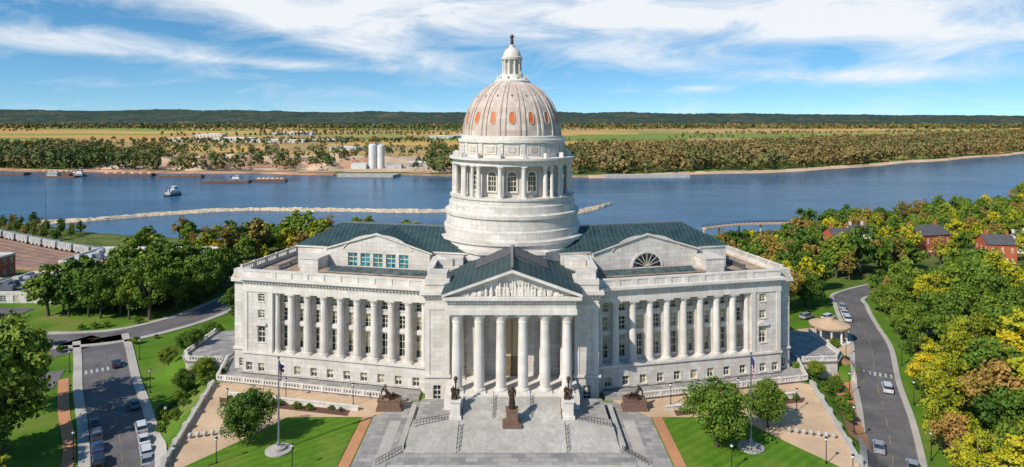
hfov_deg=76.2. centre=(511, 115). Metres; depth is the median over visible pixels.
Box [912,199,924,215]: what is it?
autumn brown tree
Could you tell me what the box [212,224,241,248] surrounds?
autumn brown tree
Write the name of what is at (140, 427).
parked car
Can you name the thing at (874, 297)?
maple tree
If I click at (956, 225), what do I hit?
yellow autumn tree
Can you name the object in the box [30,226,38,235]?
autumn brown tree
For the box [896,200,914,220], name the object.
autumn brown tree
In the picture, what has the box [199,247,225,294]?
maple tree
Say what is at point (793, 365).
shrub
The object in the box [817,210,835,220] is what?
maple tree
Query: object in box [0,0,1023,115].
sky
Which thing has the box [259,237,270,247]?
maple tree
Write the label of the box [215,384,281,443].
round lawn tree
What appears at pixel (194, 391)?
shrub
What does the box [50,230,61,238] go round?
maple tree
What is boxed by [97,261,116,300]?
maple tree
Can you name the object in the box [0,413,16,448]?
maple tree
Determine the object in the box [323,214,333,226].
autumn brown tree
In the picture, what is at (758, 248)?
maple tree
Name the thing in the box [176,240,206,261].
maple tree
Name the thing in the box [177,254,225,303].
maple tree
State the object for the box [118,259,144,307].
maple tree
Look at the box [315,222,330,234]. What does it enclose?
maple tree
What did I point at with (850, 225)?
white house
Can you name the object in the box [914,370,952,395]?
maple tree
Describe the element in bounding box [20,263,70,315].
maple tree
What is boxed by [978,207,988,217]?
autumn brown tree
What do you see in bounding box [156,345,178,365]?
round lawn tree
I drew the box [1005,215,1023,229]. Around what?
maple tree
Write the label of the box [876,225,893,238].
yellow autumn tree
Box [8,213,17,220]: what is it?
autumn brown tree
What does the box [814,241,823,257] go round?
maple tree
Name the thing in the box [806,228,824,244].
maple tree
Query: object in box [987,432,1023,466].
yellow autumn tree
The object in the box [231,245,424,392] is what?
wing walls
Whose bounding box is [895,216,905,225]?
maple tree
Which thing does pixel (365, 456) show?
plaza paving
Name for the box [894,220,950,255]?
brick house
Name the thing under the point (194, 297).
maple tree
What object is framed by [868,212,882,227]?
yellow autumn tree
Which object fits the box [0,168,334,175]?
muddy shore
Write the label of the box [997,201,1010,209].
maple tree
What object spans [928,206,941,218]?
maple tree
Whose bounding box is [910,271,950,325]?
yellow autumn tree
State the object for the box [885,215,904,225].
maple tree
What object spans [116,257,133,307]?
maple tree
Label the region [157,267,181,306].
maple tree
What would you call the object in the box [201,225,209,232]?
autumn brown tree
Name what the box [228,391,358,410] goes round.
retaining wall
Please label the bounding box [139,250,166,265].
maple tree
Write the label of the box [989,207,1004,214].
maple tree
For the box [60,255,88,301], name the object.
maple tree
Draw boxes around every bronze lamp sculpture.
[449,376,461,419]
[562,376,574,419]
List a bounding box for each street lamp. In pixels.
[69,385,71,410]
[72,430,74,459]
[149,369,151,392]
[164,405,166,433]
[172,445,175,466]
[214,436,217,463]
[290,442,293,466]
[730,442,733,466]
[795,388,797,410]
[824,436,827,463]
[930,432,932,460]
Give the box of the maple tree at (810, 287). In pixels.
[795,272,825,306]
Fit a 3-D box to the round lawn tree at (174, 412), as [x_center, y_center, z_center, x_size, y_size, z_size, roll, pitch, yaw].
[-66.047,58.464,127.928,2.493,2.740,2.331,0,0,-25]
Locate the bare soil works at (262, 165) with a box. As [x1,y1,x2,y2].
[138,157,313,167]
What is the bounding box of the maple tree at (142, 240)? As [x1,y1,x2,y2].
[130,230,150,246]
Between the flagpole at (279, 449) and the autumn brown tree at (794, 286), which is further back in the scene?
the autumn brown tree at (794, 286)
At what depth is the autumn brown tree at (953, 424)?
109.34 m
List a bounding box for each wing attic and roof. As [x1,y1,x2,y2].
[295,221,467,278]
[556,221,728,278]
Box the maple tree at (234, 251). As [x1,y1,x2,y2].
[229,248,242,281]
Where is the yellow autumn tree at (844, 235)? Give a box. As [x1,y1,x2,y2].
[831,230,854,271]
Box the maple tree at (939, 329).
[933,314,974,358]
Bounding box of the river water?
[0,154,1023,238]
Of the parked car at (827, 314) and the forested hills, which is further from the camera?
the forested hills
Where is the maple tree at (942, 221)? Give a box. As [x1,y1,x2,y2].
[932,218,949,227]
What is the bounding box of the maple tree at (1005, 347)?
[968,333,1016,379]
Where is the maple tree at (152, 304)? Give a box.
[133,280,160,315]
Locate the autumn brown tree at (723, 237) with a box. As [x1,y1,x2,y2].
[717,229,728,241]
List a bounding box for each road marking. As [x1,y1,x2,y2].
[102,345,122,461]
[848,291,893,464]
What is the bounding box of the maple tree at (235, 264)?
[224,258,239,283]
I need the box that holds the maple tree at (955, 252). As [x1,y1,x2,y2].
[943,248,973,263]
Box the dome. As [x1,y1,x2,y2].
[435,45,588,265]
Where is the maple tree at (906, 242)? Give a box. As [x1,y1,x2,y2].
[889,231,912,269]
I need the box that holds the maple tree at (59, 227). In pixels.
[56,224,65,232]
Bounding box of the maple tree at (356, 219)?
[351,217,361,221]
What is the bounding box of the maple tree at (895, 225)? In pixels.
[883,221,899,233]
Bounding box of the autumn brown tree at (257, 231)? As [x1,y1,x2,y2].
[242,218,274,259]
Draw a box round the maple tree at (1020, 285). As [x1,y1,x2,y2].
[1010,278,1023,311]
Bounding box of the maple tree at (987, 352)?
[951,337,1023,418]
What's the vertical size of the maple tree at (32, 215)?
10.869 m
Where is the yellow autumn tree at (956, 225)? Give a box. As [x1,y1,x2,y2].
[944,217,967,246]
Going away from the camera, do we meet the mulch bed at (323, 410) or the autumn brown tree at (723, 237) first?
the mulch bed at (323, 410)
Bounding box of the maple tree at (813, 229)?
[804,226,824,241]
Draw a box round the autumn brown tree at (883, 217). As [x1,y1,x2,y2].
[879,212,884,224]
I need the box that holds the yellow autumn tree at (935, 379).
[916,353,975,409]
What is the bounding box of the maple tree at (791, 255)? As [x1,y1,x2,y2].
[775,243,805,268]
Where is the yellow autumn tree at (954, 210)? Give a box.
[946,207,956,215]
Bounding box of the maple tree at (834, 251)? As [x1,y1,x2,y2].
[819,235,853,278]
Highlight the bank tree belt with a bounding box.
[563,128,1023,173]
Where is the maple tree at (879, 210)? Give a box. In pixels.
[873,207,889,218]
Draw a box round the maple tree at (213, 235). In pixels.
[205,229,218,242]
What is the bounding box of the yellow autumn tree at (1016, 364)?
[1003,353,1023,409]
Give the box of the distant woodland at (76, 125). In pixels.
[0,122,1023,128]
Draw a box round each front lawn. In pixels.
[185,417,360,466]
[663,417,838,466]
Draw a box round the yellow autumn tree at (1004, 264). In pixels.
[976,247,1023,293]
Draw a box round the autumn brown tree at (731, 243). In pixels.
[726,240,742,247]
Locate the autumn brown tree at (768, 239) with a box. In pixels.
[761,233,775,245]
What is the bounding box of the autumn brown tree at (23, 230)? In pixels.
[21,226,28,233]
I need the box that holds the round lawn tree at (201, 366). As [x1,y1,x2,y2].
[187,356,216,380]
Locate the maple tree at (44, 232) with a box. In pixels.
[38,227,48,236]
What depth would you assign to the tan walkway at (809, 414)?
120.29 m
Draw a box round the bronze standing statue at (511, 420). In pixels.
[502,385,521,427]
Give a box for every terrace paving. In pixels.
[218,353,420,400]
[603,353,805,400]
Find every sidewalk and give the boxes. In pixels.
[46,284,234,348]
[72,333,167,466]
[829,284,927,466]
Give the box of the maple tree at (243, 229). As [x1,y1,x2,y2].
[235,225,250,238]
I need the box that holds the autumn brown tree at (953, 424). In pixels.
[926,411,975,466]
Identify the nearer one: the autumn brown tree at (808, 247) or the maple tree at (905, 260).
the maple tree at (905, 260)
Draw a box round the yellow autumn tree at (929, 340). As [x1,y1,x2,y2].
[908,331,935,348]
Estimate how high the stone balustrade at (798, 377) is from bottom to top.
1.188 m
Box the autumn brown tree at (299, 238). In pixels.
[291,230,308,246]
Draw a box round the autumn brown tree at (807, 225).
[804,220,818,227]
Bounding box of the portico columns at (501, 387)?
[449,315,574,393]
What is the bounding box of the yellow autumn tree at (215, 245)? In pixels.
[209,242,220,246]
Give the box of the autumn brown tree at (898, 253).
[889,237,908,270]
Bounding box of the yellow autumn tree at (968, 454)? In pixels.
[943,428,1003,466]
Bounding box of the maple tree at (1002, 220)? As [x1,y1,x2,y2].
[998,215,1011,223]
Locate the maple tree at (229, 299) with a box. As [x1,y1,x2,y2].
[219,285,234,317]
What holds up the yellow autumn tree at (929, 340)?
on the ground at (34, 442)
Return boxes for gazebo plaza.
[792,328,849,356]
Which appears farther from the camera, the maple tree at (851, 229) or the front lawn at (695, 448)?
the maple tree at (851, 229)
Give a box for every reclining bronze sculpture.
[376,384,402,411]
[621,384,647,411]
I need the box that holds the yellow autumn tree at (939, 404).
[917,387,981,454]
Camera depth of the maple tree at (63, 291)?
195.50 m
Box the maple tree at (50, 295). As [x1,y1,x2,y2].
[40,277,76,311]
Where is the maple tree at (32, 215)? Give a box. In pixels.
[28,211,37,220]
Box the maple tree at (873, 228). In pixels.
[867,223,879,239]
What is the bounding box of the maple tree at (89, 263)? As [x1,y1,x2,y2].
[62,257,102,307]
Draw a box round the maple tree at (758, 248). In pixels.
[750,242,768,256]
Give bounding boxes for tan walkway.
[168,383,410,466]
[613,383,857,466]
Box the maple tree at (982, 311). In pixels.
[977,307,1006,320]
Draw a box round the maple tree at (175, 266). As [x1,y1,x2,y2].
[166,259,185,302]
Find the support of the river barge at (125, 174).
on the river water
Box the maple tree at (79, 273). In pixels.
[69,267,103,316]
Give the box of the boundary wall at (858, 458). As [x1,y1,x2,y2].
[809,380,864,466]
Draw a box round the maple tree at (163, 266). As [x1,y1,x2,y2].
[155,256,180,304]
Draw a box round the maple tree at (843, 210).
[837,204,854,218]
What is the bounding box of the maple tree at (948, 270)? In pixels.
[935,261,970,313]
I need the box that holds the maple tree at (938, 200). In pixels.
[931,195,949,206]
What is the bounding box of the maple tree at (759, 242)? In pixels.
[744,240,765,251]
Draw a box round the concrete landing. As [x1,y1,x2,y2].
[337,173,400,176]
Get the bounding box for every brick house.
[822,224,852,243]
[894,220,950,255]
[974,230,1018,261]
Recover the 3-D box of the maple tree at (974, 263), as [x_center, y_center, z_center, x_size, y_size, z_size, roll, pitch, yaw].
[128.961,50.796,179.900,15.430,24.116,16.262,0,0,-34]
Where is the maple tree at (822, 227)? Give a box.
[809,224,827,231]
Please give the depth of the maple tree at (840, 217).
383.99 m
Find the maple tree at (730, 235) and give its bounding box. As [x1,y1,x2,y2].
[718,230,739,246]
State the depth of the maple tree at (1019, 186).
597.99 m
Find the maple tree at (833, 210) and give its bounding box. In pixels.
[823,208,837,215]
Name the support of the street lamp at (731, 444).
on the front lawn at (695, 448)
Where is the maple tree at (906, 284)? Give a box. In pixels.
[888,264,936,310]
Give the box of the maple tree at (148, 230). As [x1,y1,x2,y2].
[140,225,156,243]
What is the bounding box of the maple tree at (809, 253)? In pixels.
[798,249,820,261]
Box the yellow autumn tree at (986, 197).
[978,194,990,205]
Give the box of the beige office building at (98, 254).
[58,247,217,269]
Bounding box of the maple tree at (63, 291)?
[51,270,77,316]
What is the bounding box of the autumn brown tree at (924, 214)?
[919,212,930,219]
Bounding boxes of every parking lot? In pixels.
[0,308,34,318]
[30,370,64,391]
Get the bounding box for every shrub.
[56,344,68,352]
[77,324,85,329]
[90,322,99,328]
[103,321,110,326]
[128,336,140,343]
[134,316,144,323]
[155,424,164,431]
[156,404,164,410]
[156,408,168,417]
[162,411,169,419]
[189,389,198,395]
[199,376,209,385]
[206,374,215,380]
[791,362,799,367]
[819,381,829,387]
[835,395,844,401]
[835,402,845,408]
[842,394,851,399]
[843,399,853,406]
[843,414,853,420]
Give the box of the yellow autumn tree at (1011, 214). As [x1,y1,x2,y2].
[1007,210,1022,223]
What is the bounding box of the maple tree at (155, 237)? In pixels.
[144,233,172,249]
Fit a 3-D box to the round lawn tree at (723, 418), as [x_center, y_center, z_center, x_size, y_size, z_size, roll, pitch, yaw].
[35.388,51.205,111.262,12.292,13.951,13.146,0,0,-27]
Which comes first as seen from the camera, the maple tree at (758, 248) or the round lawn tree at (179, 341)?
the round lawn tree at (179, 341)
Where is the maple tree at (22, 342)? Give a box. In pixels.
[0,323,54,452]
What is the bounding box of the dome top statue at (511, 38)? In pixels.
[510,34,513,44]
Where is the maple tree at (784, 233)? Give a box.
[777,222,805,248]
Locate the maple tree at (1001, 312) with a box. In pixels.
[968,305,1023,343]
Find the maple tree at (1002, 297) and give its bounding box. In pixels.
[952,269,1023,316]
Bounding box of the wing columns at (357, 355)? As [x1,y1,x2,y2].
[274,293,424,365]
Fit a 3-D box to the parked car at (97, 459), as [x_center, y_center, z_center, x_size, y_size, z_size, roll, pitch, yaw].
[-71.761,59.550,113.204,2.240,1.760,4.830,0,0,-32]
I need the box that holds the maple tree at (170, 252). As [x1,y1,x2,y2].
[150,239,179,262]
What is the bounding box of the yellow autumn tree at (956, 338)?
[936,312,1000,357]
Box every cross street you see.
[21,335,105,359]
[46,298,233,345]
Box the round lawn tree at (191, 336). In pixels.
[182,327,204,347]
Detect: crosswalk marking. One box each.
[85,364,124,373]
[863,370,892,378]
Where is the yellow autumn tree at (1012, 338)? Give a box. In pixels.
[996,304,1023,355]
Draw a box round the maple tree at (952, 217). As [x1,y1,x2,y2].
[945,216,959,229]
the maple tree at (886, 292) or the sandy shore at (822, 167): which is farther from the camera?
the sandy shore at (822, 167)
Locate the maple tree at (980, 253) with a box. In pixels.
[961,246,1006,263]
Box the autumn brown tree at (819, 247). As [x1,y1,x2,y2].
[816,245,837,262]
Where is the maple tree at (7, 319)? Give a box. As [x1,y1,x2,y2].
[0,310,50,394]
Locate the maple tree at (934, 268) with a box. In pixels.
[925,260,963,271]
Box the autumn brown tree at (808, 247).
[797,243,821,258]
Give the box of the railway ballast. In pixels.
[0,238,248,276]
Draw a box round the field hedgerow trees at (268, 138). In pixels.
[3,125,1016,145]
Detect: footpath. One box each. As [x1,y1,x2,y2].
[58,378,75,466]
[834,355,871,451]
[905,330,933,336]
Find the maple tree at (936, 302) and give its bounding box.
[918,290,964,348]
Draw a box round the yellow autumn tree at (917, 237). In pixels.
[898,224,923,245]
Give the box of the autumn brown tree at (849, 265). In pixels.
[837,250,859,280]
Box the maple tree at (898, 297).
[878,288,912,334]
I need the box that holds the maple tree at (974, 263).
[947,253,996,311]
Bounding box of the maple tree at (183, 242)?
[177,239,195,246]
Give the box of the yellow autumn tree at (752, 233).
[748,229,758,239]
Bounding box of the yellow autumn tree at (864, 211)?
[856,209,869,218]
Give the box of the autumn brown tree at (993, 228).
[988,221,1003,233]
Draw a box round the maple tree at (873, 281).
[867,269,889,288]
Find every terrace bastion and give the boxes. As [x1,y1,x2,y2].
[182,328,234,377]
[789,329,841,377]
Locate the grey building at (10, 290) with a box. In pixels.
[0,271,74,302]
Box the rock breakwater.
[24,202,613,224]
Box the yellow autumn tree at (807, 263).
[792,256,824,276]
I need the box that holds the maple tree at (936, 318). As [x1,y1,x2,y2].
[929,298,976,332]
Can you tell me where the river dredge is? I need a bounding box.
[41,167,80,177]
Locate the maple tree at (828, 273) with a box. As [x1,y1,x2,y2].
[810,254,835,289]
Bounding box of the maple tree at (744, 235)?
[732,229,752,245]
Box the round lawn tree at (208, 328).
[200,321,224,336]
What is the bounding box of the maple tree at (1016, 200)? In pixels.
[1003,195,1019,206]
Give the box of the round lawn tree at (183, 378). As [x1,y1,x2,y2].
[170,368,196,388]
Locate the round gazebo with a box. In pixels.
[809,317,850,346]
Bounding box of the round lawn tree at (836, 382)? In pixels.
[827,375,844,390]
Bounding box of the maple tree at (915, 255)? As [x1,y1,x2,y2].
[900,242,928,265]
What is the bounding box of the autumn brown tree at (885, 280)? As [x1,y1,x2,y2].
[877,276,890,289]
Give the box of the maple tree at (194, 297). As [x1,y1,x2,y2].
[184,272,205,300]
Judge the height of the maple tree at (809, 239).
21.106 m
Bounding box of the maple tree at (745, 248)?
[739,245,755,258]
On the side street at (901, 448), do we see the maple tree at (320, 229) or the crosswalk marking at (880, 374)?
the crosswalk marking at (880, 374)
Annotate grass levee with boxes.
[687,151,1022,171]
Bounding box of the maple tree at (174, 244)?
[165,242,180,254]
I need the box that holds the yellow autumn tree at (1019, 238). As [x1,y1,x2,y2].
[1015,230,1023,251]
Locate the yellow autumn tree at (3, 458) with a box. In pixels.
[0,454,11,466]
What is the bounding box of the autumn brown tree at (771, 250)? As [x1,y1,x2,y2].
[761,241,777,259]
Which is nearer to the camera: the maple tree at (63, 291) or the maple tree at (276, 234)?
the maple tree at (63, 291)
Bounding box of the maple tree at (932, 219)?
[926,214,940,223]
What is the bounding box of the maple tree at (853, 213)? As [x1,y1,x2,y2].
[846,207,865,220]
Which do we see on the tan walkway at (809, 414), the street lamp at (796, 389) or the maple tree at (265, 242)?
the street lamp at (796, 389)
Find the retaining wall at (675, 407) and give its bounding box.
[665,391,795,410]
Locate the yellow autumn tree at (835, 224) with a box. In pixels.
[825,220,842,227]
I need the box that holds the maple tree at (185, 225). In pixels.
[180,221,200,238]
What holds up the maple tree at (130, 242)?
on the ground at (34, 442)
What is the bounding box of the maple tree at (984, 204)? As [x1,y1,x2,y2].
[973,197,990,210]
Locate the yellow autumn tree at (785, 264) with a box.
[782,258,805,299]
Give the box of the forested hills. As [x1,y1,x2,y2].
[0,109,1023,127]
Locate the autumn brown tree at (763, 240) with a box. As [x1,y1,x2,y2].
[750,235,769,247]
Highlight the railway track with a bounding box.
[0,238,72,265]
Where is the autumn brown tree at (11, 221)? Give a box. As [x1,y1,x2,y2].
[9,217,16,226]
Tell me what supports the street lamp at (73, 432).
on the ground at (34, 442)
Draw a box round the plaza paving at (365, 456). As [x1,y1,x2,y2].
[351,402,672,466]
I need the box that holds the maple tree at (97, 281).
[70,271,119,318]
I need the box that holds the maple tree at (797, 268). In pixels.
[793,266,806,272]
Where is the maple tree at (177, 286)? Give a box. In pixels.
[164,268,191,311]
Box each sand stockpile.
[96,160,137,168]
[144,156,173,165]
[184,162,214,170]
[203,159,230,169]
[212,157,236,165]
[226,154,248,160]
[264,156,271,160]
[305,159,338,167]
[305,163,324,169]
[322,162,343,169]
[329,152,349,160]
[340,160,360,167]
[359,156,368,162]
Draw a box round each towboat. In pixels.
[72,169,86,176]
[163,186,181,196]
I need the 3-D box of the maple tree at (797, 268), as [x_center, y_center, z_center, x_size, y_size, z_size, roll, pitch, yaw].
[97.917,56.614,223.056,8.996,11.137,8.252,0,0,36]
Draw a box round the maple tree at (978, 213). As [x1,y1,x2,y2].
[973,209,985,220]
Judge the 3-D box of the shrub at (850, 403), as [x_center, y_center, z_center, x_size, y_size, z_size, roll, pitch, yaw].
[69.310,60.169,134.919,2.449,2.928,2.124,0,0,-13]
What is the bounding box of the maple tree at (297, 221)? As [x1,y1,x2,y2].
[281,209,316,241]
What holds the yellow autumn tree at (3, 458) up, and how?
on the ground at (34, 442)
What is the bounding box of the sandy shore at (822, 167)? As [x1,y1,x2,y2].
[588,152,1023,178]
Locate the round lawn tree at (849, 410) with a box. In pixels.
[842,406,856,417]
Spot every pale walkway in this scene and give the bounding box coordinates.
[372,421,400,466]
[623,421,651,466]
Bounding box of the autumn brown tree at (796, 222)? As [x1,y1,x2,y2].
[789,217,802,231]
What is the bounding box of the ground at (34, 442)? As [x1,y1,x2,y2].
[0,126,1023,466]
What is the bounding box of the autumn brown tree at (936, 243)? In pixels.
[929,236,945,265]
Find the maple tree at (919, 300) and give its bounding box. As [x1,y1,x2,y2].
[911,291,942,338]
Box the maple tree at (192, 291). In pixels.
[170,279,200,306]
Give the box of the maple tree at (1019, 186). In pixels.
[1015,182,1023,193]
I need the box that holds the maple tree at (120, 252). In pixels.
[108,245,138,266]
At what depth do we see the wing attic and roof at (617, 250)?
147.88 m
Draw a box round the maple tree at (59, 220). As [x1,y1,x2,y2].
[55,218,65,224]
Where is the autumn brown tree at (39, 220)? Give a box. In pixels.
[37,217,42,225]
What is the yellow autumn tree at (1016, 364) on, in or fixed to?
on the ground at (34, 442)
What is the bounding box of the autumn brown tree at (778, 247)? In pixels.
[774,239,794,260]
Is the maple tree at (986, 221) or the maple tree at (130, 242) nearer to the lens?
the maple tree at (130, 242)
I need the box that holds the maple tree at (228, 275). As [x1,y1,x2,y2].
[219,269,233,287]
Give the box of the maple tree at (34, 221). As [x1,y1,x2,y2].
[29,219,38,226]
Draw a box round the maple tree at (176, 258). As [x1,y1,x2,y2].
[165,256,181,298]
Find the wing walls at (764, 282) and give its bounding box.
[599,245,792,392]
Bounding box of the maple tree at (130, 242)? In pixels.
[107,237,145,260]
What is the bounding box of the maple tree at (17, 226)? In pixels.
[12,221,21,229]
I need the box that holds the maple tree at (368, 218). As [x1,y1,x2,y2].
[362,215,374,221]
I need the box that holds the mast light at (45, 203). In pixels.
[43,183,47,227]
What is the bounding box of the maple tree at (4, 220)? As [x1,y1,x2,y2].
[1,217,8,227]
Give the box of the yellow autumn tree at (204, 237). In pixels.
[194,232,212,246]
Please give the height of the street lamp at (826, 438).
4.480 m
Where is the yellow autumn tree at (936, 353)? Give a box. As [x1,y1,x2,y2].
[910,343,949,370]
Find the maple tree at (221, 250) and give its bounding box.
[214,245,233,289]
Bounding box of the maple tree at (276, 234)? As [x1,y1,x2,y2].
[271,231,284,251]
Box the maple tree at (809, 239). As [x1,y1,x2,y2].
[788,226,818,255]
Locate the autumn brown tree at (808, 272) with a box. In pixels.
[799,269,813,298]
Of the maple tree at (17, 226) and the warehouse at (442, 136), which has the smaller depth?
the maple tree at (17, 226)
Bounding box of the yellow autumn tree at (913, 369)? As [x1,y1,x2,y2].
[904,354,943,395]
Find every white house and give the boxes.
[842,221,872,241]
[1010,228,1023,253]
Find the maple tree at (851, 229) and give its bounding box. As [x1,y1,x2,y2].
[841,227,864,238]
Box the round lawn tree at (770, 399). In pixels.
[743,375,787,427]
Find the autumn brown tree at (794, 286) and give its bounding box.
[789,269,803,302]
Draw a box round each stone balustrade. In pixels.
[216,355,385,397]
[638,355,807,397]
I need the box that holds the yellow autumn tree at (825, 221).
[821,217,840,227]
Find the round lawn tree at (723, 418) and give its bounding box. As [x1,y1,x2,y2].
[677,373,757,446]
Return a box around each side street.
[81,335,154,466]
[833,282,919,466]
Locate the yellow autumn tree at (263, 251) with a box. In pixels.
[255,246,271,257]
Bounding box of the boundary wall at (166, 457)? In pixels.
[159,380,214,466]
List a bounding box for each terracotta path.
[337,417,371,466]
[652,417,686,466]
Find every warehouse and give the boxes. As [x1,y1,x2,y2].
[0,252,15,275]
[168,137,205,140]
[195,133,226,136]
[213,137,255,141]
[246,139,305,142]
[272,131,314,134]
[307,139,348,141]
[329,146,362,149]
[407,161,434,166]
[427,135,453,137]
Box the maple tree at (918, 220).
[912,216,929,224]
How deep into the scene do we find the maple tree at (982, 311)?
159.04 m
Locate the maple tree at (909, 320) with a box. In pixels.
[888,302,929,334]
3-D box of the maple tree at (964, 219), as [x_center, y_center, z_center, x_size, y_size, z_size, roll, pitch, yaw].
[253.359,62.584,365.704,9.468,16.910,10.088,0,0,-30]
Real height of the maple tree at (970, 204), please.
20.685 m
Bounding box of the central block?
[420,245,603,409]
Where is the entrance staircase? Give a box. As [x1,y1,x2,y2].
[387,395,636,466]
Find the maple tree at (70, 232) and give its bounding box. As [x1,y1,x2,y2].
[67,227,74,237]
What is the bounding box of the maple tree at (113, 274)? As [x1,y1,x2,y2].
[89,264,132,314]
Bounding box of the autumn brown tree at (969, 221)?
[965,216,978,228]
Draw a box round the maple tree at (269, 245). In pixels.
[263,239,274,248]
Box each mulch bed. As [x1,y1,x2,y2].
[219,397,349,415]
[674,397,804,415]
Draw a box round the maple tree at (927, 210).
[919,204,935,220]
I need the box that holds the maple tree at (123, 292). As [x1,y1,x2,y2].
[110,274,143,319]
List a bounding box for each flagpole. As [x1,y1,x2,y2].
[265,356,291,456]
[737,352,764,453]
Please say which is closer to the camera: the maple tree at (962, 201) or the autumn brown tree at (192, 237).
the autumn brown tree at (192, 237)
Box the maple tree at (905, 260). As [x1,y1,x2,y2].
[886,256,917,278]
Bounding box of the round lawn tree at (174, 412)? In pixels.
[168,407,181,418]
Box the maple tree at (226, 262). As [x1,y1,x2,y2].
[214,253,230,292]
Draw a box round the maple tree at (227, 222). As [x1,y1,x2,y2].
[217,220,236,231]
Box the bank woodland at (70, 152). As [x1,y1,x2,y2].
[0,137,460,172]
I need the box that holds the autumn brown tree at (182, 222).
[168,215,188,239]
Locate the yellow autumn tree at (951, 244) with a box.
[936,239,962,261]
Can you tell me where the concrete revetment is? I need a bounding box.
[602,174,689,177]
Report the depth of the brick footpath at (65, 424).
127.84 m
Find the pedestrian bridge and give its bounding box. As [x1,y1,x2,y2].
[702,220,790,233]
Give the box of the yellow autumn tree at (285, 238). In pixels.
[273,227,297,248]
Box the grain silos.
[351,142,402,168]
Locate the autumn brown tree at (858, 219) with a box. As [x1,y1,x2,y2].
[845,212,868,225]
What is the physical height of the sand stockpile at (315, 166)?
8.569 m
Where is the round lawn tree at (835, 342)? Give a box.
[829,337,842,348]
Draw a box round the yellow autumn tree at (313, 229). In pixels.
[300,218,329,239]
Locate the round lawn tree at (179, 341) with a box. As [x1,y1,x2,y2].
[175,331,188,348]
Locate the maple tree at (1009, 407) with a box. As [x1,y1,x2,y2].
[970,383,1023,436]
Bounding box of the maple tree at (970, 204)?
[959,201,977,212]
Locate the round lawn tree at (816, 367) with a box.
[806,360,826,378]
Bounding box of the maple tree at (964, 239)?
[953,230,974,249]
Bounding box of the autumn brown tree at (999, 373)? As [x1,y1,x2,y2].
[956,358,1023,417]
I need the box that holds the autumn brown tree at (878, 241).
[871,235,886,268]
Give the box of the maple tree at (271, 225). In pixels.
[265,223,278,233]
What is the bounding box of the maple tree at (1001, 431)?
[973,416,1023,458]
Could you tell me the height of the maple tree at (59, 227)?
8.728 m
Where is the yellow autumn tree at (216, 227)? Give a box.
[211,225,221,237]
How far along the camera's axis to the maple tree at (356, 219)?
406.02 m
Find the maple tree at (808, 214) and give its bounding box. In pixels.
[793,208,820,224]
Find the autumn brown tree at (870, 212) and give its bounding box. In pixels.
[865,206,874,218]
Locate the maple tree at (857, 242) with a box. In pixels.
[845,225,875,275]
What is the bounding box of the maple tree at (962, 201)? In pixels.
[960,197,977,208]
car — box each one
[0,229,5,237]
[3,231,17,240]
[16,233,31,243]
[29,236,44,246]
[42,238,59,248]
[57,241,75,251]
[73,244,93,252]
[88,416,100,428]
[89,426,102,442]
[90,439,103,454]
[90,452,105,466]
[111,359,120,368]
[128,398,140,409]
[134,419,147,434]
[137,432,149,445]
[138,443,152,460]
[140,452,153,466]
[799,311,813,319]
[821,312,835,318]
[837,302,845,309]
[840,309,847,314]
[842,314,851,321]
[872,439,884,454]
[881,381,893,393]
[905,458,919,466]
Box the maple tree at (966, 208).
[957,205,980,221]
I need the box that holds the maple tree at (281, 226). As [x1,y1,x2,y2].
[269,223,291,248]
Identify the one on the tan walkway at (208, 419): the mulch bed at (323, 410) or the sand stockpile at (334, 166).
the mulch bed at (323, 410)
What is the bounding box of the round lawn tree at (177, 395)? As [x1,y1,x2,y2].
[171,390,185,401]
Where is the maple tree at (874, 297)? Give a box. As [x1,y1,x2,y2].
[867,285,886,314]
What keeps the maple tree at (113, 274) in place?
on the ground at (34, 442)
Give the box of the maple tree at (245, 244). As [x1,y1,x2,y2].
[233,235,255,262]
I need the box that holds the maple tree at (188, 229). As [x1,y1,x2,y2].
[179,221,197,243]
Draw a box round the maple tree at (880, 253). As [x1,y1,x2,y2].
[867,236,897,269]
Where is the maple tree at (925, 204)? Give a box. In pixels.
[921,203,934,216]
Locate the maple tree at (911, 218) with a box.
[905,214,922,222]
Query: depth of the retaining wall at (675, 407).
125.72 m
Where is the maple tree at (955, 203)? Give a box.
[948,195,963,210]
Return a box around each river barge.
[0,172,30,174]
[37,170,72,173]
[100,172,156,176]
[156,174,204,177]
[199,179,252,182]
[253,177,287,181]
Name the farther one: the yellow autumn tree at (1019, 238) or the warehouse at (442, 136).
the warehouse at (442, 136)
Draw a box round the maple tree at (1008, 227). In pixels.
[996,218,1021,233]
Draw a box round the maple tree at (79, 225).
[75,220,86,233]
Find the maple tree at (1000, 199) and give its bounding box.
[989,197,1003,207]
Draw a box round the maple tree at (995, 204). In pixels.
[989,201,1007,208]
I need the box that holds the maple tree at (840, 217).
[835,214,848,224]
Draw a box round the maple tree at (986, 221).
[979,218,1000,231]
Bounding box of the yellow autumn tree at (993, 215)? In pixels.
[982,211,1003,219]
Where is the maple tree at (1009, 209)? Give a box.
[1003,206,1023,216]
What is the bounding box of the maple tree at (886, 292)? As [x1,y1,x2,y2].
[875,282,909,311]
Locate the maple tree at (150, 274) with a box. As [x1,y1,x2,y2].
[124,252,170,319]
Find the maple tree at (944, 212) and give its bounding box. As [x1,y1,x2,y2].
[935,203,952,218]
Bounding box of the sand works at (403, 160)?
[68,154,451,172]
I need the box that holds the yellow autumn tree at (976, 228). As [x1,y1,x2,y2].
[966,222,988,237]
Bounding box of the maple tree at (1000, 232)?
[992,229,1008,233]
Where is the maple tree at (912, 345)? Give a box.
[897,331,934,361]
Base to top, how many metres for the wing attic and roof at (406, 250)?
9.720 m
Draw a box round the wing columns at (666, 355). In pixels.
[599,293,749,365]
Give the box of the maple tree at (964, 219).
[958,213,973,230]
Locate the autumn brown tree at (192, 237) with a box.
[189,231,198,242]
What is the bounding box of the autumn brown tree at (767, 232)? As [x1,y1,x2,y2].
[760,229,770,235]

